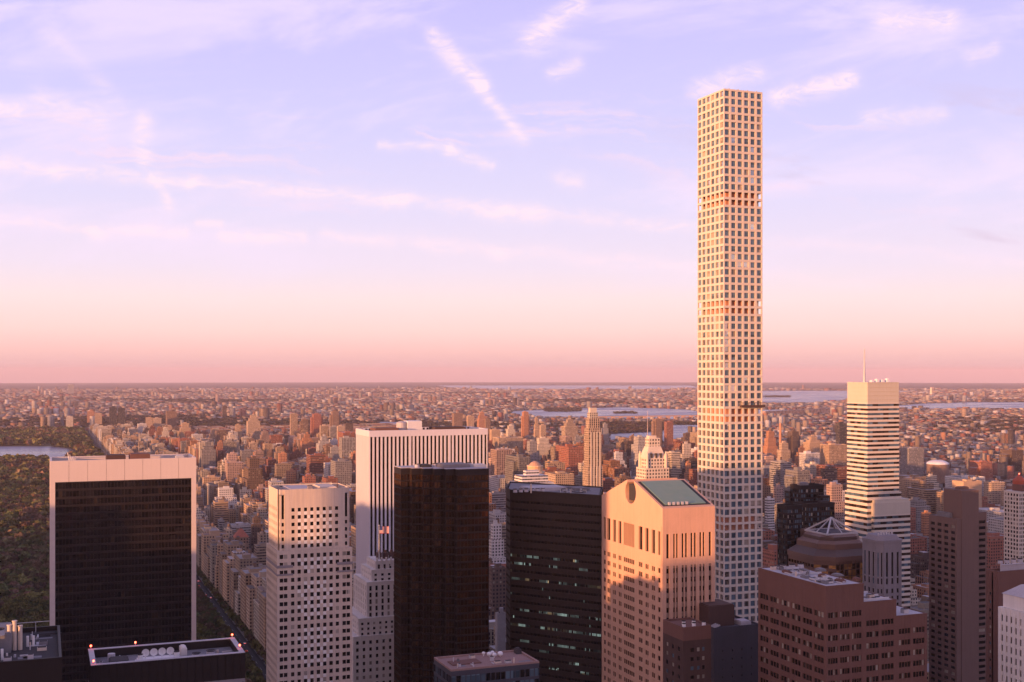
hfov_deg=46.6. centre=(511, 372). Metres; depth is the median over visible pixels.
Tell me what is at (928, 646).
apartment building
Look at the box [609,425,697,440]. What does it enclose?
water
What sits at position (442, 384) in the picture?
ground
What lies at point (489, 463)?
apartment building
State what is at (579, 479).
apartment building
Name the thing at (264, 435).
apartment building
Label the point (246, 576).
apartment building
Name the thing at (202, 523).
apartment building
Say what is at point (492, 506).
apartment building
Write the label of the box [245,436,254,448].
apartment building
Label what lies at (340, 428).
apartment building
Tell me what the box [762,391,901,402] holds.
water
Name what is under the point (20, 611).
park tree
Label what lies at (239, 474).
apartment building
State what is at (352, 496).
apartment building
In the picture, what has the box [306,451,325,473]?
apartment building
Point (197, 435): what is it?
apartment building
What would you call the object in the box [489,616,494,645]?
apartment building
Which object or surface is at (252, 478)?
apartment building
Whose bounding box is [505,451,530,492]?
apartment building
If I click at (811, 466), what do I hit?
apartment building
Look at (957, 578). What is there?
ribbed brown tower
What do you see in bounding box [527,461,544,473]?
domed cupola tower
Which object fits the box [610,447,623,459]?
apartment building
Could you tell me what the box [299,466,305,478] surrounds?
apartment building
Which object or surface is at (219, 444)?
apartment building
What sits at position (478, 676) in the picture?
window
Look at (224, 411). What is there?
apartment building
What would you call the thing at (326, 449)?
apartment building
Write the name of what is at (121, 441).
apartment building
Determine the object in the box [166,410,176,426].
apartment building
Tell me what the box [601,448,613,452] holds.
apartment building
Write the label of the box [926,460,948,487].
domed hall
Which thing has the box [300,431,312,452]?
apartment building
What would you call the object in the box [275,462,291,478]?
apartment building
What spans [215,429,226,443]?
apartment building
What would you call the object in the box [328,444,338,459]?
apartment building
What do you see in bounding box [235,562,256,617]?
apartment building
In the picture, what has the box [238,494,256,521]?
apartment building
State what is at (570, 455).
apartment building
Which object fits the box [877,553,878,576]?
window
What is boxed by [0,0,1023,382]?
sky
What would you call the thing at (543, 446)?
apartment building
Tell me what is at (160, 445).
apartment building
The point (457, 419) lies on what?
apartment building
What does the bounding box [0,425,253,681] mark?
park woodland
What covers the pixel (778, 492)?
apartment building
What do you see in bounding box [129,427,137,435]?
apartment building
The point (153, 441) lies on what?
apartment building
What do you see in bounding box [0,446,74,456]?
water
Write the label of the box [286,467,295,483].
apartment building
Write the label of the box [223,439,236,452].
apartment building
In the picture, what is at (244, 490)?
apartment building
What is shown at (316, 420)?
apartment building
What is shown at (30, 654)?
building
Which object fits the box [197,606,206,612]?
park tree
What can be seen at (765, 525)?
apartment building
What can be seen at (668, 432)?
apartment building
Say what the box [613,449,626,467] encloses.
apartment building
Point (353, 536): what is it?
apartment building
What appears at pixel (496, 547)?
apartment building
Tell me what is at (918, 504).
apartment building
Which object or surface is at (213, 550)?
apartment building
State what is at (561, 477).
apartment building
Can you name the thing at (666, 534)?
window
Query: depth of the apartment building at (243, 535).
1381.26 m
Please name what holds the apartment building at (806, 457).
on the pavement
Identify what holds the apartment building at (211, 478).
on the pavement
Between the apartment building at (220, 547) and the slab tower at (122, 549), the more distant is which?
the apartment building at (220, 547)
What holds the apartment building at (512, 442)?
on the pavement
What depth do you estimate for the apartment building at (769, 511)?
1575.50 m
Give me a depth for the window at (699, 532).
508.53 m
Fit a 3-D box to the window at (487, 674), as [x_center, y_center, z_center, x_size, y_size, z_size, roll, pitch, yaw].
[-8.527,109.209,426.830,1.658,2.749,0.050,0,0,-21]
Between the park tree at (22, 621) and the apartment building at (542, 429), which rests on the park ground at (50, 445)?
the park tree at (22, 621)
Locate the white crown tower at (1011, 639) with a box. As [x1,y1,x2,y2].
[998,584,1023,681]
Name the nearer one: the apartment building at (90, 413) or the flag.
the flag
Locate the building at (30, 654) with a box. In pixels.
[0,620,61,681]
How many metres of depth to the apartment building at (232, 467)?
2338.66 m
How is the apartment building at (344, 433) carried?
on the pavement
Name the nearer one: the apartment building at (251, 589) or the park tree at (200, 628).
the park tree at (200, 628)
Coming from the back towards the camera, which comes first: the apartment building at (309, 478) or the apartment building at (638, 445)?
the apartment building at (638, 445)
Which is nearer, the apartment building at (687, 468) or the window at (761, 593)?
the window at (761, 593)
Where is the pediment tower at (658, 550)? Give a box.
[602,478,714,681]
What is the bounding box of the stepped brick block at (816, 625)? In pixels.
[758,563,926,681]
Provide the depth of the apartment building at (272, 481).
1925.43 m
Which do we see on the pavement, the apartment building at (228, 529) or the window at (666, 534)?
the apartment building at (228, 529)
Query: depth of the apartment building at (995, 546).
1329.13 m
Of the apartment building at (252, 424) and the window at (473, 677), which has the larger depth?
the apartment building at (252, 424)
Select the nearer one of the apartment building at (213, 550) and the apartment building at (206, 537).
the apartment building at (213, 550)
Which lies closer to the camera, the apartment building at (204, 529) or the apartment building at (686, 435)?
the apartment building at (204, 529)
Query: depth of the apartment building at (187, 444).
3052.45 m
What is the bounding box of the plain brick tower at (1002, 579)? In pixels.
[986,558,1023,681]
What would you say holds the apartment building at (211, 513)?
on the pavement
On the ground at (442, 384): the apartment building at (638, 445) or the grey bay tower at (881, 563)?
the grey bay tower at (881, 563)
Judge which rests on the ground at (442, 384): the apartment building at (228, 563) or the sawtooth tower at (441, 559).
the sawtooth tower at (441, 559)
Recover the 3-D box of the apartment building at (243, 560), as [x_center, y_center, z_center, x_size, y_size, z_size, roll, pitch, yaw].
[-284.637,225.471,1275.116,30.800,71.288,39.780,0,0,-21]
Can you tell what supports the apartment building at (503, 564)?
on the pavement
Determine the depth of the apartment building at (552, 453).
2466.56 m
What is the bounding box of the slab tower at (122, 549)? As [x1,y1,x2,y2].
[50,452,195,681]
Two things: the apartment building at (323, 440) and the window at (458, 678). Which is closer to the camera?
the window at (458, 678)
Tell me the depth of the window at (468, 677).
424.01 m
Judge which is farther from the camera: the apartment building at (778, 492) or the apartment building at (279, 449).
the apartment building at (279, 449)
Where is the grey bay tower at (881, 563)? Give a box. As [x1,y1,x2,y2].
[862,531,901,605]
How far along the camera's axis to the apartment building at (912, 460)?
2844.66 m
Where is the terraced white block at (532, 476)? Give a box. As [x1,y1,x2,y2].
[513,470,553,483]
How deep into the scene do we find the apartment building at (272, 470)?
2411.28 m
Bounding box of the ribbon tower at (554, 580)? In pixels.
[506,481,602,681]
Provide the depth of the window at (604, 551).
529.37 m
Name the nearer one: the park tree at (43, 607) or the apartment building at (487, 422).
the park tree at (43, 607)
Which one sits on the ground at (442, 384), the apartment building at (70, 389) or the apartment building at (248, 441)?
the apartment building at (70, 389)
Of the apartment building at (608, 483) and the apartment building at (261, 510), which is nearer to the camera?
the apartment building at (261, 510)
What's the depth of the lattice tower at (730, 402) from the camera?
723.32 m
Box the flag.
[379,526,388,533]
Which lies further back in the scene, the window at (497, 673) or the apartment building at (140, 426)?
the apartment building at (140, 426)
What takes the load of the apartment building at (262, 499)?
on the pavement
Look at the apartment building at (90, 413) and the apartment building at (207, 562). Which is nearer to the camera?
the apartment building at (207, 562)
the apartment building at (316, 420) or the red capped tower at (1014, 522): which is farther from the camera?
the apartment building at (316, 420)
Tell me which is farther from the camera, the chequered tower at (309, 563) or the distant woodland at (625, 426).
the distant woodland at (625, 426)
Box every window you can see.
[66,479,190,681]
[267,506,346,681]
[282,495,283,518]
[345,493,346,515]
[357,571,392,634]
[383,435,485,554]
[456,676,460,681]
[461,675,465,681]
[466,675,470,681]
[471,674,475,681]
[476,674,480,681]
[481,673,484,680]
[486,673,489,680]
[491,672,494,679]
[496,672,499,679]
[506,671,509,678]
[512,500,594,681]
[516,670,519,677]
[525,669,528,676]
[535,668,538,675]
[604,551,703,681]
[614,520,615,541]
[640,526,641,548]
[653,530,654,552]
[666,534,667,557]
[699,91,760,620]
[699,532,700,555]
[761,593,923,681]
[778,488,833,563]
[789,558,861,582]
[845,403,909,607]
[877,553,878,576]
[886,553,887,576]
[891,552,892,575]
[931,521,940,680]
[1005,492,1023,563]
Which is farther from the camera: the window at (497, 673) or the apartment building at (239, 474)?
the apartment building at (239, 474)
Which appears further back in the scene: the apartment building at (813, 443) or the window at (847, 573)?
the apartment building at (813, 443)
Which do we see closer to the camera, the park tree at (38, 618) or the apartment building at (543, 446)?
the park tree at (38, 618)
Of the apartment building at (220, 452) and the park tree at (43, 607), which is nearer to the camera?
the park tree at (43, 607)
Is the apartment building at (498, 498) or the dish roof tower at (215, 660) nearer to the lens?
the dish roof tower at (215, 660)
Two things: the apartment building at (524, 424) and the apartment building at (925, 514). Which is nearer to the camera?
the apartment building at (925, 514)
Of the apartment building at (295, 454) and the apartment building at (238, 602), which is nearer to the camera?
the apartment building at (238, 602)
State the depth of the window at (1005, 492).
975.80 m
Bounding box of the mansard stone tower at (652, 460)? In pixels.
[636,435,668,478]
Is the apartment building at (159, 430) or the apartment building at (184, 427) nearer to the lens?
the apartment building at (159, 430)
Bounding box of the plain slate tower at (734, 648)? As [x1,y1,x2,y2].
[699,599,757,681]
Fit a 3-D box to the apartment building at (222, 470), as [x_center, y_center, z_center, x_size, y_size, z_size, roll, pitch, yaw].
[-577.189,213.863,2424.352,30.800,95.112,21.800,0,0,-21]
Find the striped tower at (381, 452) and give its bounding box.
[356,420,487,573]
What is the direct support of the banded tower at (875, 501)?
on the pavement
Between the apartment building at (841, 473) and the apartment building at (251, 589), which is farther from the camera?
the apartment building at (841, 473)
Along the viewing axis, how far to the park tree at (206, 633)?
1128.95 m
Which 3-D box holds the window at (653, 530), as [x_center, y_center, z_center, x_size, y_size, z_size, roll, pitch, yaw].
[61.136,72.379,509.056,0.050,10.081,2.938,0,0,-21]
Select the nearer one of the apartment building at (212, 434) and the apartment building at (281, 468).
the apartment building at (281, 468)
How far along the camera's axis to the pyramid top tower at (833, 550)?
751.09 m
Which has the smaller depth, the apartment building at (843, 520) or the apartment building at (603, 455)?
the apartment building at (843, 520)
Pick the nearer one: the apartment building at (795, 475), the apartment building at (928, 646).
the apartment building at (928, 646)
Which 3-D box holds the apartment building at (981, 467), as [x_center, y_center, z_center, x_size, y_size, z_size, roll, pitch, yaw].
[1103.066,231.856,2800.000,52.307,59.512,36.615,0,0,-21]
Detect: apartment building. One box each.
[66,416,72,426]
[68,384,73,393]
[87,411,93,422]
[95,413,101,423]
[101,426,110,447]
[105,433,113,452]
[109,406,116,425]
[114,438,123,453]
[118,407,124,423]
[122,445,130,453]
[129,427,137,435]
[137,423,146,433]
[146,416,152,427]
[150,439,158,450]
[153,416,160,429]
[154,425,162,438]
[155,441,166,451]
[162,425,169,436]
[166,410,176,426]
[178,421,190,437]
[178,436,190,453]
[185,431,194,436]
[185,438,192,453]
[191,432,202,438]
[192,441,200,456]
[196,469,210,487]
[196,489,203,510]
[196,502,207,519]
[196,516,208,523]
[196,519,208,538]
[197,523,217,567]
[200,440,215,468]
[201,529,228,573]
[202,473,220,488]
[204,534,224,578]
[207,481,220,504]
[208,428,216,441]
[210,504,212,522]
[210,537,231,586]
[212,483,236,508]
[213,496,227,527]
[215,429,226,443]
[215,538,222,591]
[216,439,222,449]
[216,447,225,466]
[216,478,228,496]
[218,515,224,531]
[219,536,247,596]
[220,456,226,479]
[222,404,226,417]
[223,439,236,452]
[223,450,236,479]
[223,544,245,605]
[224,523,232,539]
[225,432,238,451]
[225,458,242,484]
[227,430,238,439]
[228,505,235,522]
[230,519,250,535]
[230,548,258,612]
[233,529,248,550]
[234,423,241,437]
[234,493,247,521]
[235,465,246,499]
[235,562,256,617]
[238,469,243,500]
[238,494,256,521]
[239,447,254,461]
[240,485,251,497]
[241,499,255,522]
[241,567,265,623]
[242,455,264,490]
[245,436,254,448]
[246,413,259,433]
[246,570,265,633]
[247,440,259,449]
[248,501,266,523]
[249,512,262,552]
[250,504,268,523]
[253,429,260,439]
[253,577,265,640]
[254,448,264,464]
[254,483,264,498]
[254,542,265,564]
[257,528,265,543]
[259,591,265,650]
[260,430,268,441]
[260,477,273,501]
[261,441,274,456]
[262,457,275,479]
[265,478,283,511]
[269,434,281,443]
[269,465,274,477]
[273,444,285,462]
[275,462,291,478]
[278,450,286,462]
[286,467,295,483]
[289,446,302,460]
[290,412,297,436]
[297,433,304,451]
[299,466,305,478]
[300,418,309,433]
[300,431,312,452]
[300,472,317,483]
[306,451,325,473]
[307,447,315,453]
[310,412,322,436]
[316,433,328,452]
[319,475,339,487]
[320,423,327,435]
[321,442,332,455]
[324,459,337,476]
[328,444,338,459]
[329,410,339,425]
[329,425,336,438]
[331,457,351,484]
[337,425,344,438]
[338,429,354,446]
[339,434,354,457]
[344,423,352,430]
[349,487,355,523]
[351,525,355,555]
[452,413,462,425]
[466,414,473,426]
[477,411,485,427]
[485,417,489,435]
[488,458,490,474]
[489,427,499,439]
[489,472,504,491]
[489,488,505,511]
[489,493,495,510]
[489,507,505,529]
[489,518,505,562]
[489,522,505,556]
[489,562,505,566]
[489,562,505,612]
[489,605,494,619]
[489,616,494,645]
[489,626,494,651]
[491,445,511,474]
[492,434,522,452]
[495,607,505,650]
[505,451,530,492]
[506,424,514,436]
[521,411,528,437]
[525,439,540,462]
[534,416,538,437]
[537,435,551,459]
[539,423,545,437]
[543,460,564,470]
[543,465,562,474]
[545,471,573,484]
[550,443,561,460]
[556,442,582,478]
[559,434,571,444]
[561,417,577,440]
[573,433,582,444]
[574,441,583,460]
[575,461,583,484]
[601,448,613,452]
[601,452,605,465]
[602,422,608,444]
[602,456,619,477]
[603,450,612,459]
[603,475,613,491]
[608,464,629,478]
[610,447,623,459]
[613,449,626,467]
[616,437,628,449]
[623,439,633,457]
[629,435,645,470]
[651,417,662,447]
[664,420,672,448]
[666,451,681,478]
[674,440,694,453]
[679,455,697,478]
[680,440,692,467]
[681,432,689,441]
[684,459,690,479]
[690,430,697,446]
[693,448,697,458]
[758,513,767,528]
[758,523,773,539]
[762,454,773,464]
[762,463,769,476]
[762,480,770,522]
[762,535,776,547]
[762,541,776,566]
[763,429,777,457]
[765,493,774,530]
[769,457,791,497]
[773,482,782,501]
[775,440,791,462]
[775,499,784,532]
[784,467,810,502]
[787,429,799,460]
[794,444,804,465]
[799,449,819,469]
[803,434,822,452]
[805,460,815,477]
[811,476,827,489]
[816,461,846,483]
[820,443,846,465]
[820,464,836,481]
[824,490,844,500]
[826,482,844,527]
[836,422,846,443]
[841,508,844,523]
[901,445,923,475]
[907,478,938,513]
[909,495,930,532]
[910,507,915,532]
[910,535,926,553]
[910,551,928,579]
[910,598,928,632]
[915,531,928,551]
[921,510,930,536]
[926,472,940,490]
[927,633,928,659]
[945,473,984,487]
[952,476,981,507]
[968,458,992,479]
[970,475,983,495]
[979,507,1003,520]
[984,478,1004,503]
[987,531,1003,568]
[988,517,1003,533]
[999,447,1023,474]
[1001,489,1011,505]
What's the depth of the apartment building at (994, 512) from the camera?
1832.21 m
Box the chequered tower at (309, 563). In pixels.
[266,483,352,681]
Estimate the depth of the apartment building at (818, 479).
1895.35 m
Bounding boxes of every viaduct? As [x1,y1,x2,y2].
[598,415,696,418]
[762,407,846,414]
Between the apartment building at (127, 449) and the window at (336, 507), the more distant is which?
the apartment building at (127, 449)
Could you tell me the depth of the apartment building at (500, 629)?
844.53 m
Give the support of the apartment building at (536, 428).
on the pavement
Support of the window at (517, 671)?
in the glass tower at (517, 664)
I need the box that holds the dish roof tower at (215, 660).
[88,634,244,681]
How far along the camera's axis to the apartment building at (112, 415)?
5256.29 m
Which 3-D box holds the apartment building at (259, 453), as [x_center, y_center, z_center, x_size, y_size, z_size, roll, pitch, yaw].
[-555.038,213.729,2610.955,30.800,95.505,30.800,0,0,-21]
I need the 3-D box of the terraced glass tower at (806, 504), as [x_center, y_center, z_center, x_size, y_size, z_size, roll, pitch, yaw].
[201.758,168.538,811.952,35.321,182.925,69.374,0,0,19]
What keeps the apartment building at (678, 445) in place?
on the pavement
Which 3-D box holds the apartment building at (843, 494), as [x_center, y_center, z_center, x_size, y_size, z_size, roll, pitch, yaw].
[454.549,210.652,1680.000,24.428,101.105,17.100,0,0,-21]
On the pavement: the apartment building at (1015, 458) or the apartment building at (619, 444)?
the apartment building at (619, 444)
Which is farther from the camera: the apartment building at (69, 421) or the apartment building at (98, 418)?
the apartment building at (98, 418)
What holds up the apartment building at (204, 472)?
on the pavement
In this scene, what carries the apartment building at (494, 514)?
on the pavement
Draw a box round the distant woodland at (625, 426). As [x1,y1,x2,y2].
[0,388,1023,489]
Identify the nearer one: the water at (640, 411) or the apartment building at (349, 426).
the apartment building at (349, 426)
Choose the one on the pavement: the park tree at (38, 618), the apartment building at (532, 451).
the apartment building at (532, 451)
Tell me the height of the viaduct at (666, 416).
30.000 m
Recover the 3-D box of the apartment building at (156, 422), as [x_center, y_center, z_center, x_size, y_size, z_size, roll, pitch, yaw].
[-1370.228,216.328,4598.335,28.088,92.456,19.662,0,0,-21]
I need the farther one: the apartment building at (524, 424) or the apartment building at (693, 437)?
the apartment building at (524, 424)
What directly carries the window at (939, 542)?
in the ribbed brown tower at (957, 578)
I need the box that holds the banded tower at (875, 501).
[845,349,909,607]
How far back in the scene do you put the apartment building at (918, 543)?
1378.27 m
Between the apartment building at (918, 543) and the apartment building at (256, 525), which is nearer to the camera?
the apartment building at (918, 543)
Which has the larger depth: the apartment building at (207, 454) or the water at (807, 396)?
the water at (807, 396)
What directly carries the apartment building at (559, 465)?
on the pavement
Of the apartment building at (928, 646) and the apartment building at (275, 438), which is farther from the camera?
the apartment building at (275, 438)
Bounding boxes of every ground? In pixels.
[0,382,1023,678]
[0,442,200,633]
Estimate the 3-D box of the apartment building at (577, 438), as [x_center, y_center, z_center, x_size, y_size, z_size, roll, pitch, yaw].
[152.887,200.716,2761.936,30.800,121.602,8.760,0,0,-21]
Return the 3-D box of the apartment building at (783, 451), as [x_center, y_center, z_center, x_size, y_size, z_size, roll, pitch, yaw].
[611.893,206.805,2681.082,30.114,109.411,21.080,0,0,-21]
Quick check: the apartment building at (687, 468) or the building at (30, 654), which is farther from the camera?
the apartment building at (687, 468)
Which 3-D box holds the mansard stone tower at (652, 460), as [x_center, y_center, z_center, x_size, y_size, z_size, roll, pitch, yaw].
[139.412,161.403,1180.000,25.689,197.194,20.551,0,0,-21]
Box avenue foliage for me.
[196,563,265,681]
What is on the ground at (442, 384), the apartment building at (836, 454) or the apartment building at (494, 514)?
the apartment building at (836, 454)
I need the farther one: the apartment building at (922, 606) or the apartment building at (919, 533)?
the apartment building at (919, 533)
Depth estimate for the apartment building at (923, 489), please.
1975.20 m
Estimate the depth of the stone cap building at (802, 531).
783.76 m
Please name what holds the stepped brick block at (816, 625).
on the ground at (442, 384)
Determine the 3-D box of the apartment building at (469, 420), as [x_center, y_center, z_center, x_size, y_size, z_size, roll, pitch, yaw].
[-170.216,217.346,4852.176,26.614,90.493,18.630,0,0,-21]
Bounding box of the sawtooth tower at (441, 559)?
[394,462,488,681]
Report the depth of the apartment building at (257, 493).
2043.14 m
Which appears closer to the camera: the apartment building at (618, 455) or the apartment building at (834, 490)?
the apartment building at (834, 490)
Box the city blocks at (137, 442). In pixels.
[89,421,1003,681]
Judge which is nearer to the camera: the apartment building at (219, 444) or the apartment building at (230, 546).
the apartment building at (230, 546)
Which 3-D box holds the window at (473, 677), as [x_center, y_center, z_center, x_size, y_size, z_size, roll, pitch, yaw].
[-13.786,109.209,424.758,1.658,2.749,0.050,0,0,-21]
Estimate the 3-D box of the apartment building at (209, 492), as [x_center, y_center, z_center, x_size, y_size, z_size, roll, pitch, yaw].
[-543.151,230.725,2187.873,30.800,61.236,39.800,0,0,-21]
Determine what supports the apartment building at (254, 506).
on the pavement
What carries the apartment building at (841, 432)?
on the ground at (442, 384)
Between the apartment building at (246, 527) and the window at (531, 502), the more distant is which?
the apartment building at (246, 527)
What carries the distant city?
on the ground at (442, 384)
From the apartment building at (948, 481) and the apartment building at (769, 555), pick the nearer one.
the apartment building at (769, 555)
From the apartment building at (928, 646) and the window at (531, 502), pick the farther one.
the apartment building at (928, 646)
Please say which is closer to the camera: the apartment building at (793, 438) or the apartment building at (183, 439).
the apartment building at (183, 439)
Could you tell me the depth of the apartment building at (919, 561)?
1356.94 m
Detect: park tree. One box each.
[10,613,20,618]
[13,607,25,617]
[17,617,30,625]
[33,615,45,624]
[38,605,49,611]
[39,609,49,616]
[40,600,49,606]
[196,624,207,633]
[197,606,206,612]
[197,615,208,622]
[202,630,215,636]
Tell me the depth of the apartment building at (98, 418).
5814.75 m
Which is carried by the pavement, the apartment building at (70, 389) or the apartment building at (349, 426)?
the apartment building at (349, 426)
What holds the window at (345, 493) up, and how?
in the chequered tower at (309, 563)
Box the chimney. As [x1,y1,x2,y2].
[779,423,781,442]
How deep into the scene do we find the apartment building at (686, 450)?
2405.41 m
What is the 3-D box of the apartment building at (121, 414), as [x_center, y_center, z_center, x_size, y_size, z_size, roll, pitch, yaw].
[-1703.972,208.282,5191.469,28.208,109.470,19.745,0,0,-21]
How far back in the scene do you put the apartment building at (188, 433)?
3835.28 m
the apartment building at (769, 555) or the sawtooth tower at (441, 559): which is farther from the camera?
the apartment building at (769, 555)
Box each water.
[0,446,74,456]
[437,385,696,388]
[512,407,697,419]
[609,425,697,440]
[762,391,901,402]
[899,402,1023,408]
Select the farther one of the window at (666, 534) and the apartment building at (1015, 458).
the apartment building at (1015, 458)
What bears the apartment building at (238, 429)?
on the pavement
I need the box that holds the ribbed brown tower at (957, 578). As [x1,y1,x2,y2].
[929,486,986,681]
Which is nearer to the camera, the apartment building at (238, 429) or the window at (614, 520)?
the window at (614, 520)
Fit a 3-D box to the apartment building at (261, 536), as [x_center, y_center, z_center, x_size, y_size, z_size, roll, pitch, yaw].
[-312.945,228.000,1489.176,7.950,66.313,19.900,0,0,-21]
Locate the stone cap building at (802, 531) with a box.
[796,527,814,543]
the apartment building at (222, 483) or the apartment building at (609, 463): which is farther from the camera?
the apartment building at (609, 463)
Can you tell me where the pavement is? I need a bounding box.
[88,431,265,664]
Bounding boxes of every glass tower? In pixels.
[434,647,538,681]
[777,482,834,565]
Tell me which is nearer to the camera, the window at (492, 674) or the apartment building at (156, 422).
the window at (492, 674)
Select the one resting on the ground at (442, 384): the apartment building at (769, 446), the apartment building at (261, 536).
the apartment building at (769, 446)
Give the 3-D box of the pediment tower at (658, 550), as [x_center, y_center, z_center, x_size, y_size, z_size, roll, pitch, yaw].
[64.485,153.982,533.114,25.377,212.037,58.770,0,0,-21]
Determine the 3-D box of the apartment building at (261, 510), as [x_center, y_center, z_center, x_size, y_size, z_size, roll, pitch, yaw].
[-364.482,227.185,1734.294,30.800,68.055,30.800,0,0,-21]
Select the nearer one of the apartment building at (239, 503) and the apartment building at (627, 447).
the apartment building at (239, 503)
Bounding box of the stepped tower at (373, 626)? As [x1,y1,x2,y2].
[352,549,393,681]
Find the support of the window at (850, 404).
in the banded tower at (875, 501)
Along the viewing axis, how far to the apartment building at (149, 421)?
4742.97 m
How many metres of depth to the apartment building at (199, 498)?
1957.14 m
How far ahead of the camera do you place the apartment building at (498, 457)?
2201.20 m
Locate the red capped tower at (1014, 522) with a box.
[1004,473,1023,563]
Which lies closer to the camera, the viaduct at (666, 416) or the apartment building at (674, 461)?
the apartment building at (674, 461)
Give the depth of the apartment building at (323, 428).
3491.25 m
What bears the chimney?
on the ground at (442, 384)
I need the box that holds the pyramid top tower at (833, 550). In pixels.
[787,517,861,582]
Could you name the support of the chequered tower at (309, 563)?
on the ground at (442, 384)
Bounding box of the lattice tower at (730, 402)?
[698,88,764,622]
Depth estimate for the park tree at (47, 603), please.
1263.03 m
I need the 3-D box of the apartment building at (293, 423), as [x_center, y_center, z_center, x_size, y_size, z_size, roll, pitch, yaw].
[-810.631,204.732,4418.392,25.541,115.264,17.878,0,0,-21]
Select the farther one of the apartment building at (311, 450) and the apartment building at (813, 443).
the apartment building at (813, 443)
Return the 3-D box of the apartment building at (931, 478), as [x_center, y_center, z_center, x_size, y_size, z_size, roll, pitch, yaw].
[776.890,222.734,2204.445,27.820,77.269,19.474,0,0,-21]
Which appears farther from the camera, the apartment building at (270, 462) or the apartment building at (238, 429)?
the apartment building at (238, 429)
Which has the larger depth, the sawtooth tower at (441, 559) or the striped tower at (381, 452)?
the striped tower at (381, 452)
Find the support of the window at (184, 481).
in the slab tower at (122, 549)
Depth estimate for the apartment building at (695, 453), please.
2364.16 m
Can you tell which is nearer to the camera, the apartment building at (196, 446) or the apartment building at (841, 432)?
the apartment building at (196, 446)
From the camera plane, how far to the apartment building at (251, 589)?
1162.37 m
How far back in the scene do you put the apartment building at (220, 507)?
1810.69 m
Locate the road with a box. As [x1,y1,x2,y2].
[86,430,265,679]
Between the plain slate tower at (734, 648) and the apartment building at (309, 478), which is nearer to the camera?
the plain slate tower at (734, 648)
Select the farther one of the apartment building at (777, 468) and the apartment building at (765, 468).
the apartment building at (765, 468)
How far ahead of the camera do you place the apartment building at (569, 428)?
3583.24 m
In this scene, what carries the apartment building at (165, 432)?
on the pavement
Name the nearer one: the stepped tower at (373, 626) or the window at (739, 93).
the stepped tower at (373, 626)
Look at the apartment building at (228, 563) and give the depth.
1312.95 m
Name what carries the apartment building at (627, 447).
on the pavement
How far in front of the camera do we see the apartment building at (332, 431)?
3473.86 m
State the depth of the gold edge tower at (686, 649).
459.33 m
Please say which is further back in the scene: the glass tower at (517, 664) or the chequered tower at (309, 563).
the chequered tower at (309, 563)
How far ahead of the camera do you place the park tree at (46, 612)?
1224.69 m
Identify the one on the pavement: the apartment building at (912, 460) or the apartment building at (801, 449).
the apartment building at (801, 449)
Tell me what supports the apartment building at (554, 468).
on the pavement
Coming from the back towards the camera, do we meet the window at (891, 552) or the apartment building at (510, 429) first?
the apartment building at (510, 429)
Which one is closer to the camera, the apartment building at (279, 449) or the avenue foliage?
the avenue foliage
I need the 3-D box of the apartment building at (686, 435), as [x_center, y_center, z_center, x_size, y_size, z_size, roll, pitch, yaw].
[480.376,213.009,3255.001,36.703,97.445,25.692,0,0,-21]
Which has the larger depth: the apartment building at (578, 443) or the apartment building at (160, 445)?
the apartment building at (160, 445)
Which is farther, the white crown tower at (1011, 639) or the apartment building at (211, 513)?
the apartment building at (211, 513)
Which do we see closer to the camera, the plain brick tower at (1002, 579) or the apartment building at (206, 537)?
the plain brick tower at (1002, 579)
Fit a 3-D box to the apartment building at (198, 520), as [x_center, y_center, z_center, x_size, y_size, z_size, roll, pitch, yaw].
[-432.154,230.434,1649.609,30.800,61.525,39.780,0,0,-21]
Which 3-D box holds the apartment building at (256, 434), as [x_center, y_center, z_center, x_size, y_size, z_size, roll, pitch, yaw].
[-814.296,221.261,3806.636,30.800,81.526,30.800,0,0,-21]
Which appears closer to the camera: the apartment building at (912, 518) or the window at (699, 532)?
the window at (699, 532)
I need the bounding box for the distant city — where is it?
[0,385,1023,489]
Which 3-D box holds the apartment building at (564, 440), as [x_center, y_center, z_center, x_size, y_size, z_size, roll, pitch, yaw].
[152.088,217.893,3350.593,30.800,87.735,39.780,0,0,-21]
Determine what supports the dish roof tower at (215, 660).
on the ground at (442, 384)
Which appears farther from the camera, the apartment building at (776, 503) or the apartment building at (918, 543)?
the apartment building at (776, 503)
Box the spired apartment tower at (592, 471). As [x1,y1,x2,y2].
[583,408,602,486]
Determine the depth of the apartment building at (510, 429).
3713.40 m
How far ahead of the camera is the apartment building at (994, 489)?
2068.75 m
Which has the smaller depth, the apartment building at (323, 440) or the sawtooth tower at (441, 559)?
the sawtooth tower at (441, 559)
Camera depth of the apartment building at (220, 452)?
2962.53 m
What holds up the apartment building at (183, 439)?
on the pavement
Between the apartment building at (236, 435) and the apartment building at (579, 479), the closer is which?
the apartment building at (579, 479)
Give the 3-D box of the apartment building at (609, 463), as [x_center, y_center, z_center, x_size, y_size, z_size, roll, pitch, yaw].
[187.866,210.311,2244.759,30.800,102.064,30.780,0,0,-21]
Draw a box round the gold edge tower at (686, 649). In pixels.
[663,617,710,681]
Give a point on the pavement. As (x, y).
(242, 633)
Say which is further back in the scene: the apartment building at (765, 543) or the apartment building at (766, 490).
the apartment building at (766, 490)
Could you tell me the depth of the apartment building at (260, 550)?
1432.84 m
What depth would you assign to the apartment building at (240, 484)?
2196.00 m
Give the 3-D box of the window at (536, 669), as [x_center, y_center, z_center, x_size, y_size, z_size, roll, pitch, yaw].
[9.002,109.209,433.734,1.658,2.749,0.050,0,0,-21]
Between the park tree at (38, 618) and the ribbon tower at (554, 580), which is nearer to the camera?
the ribbon tower at (554, 580)

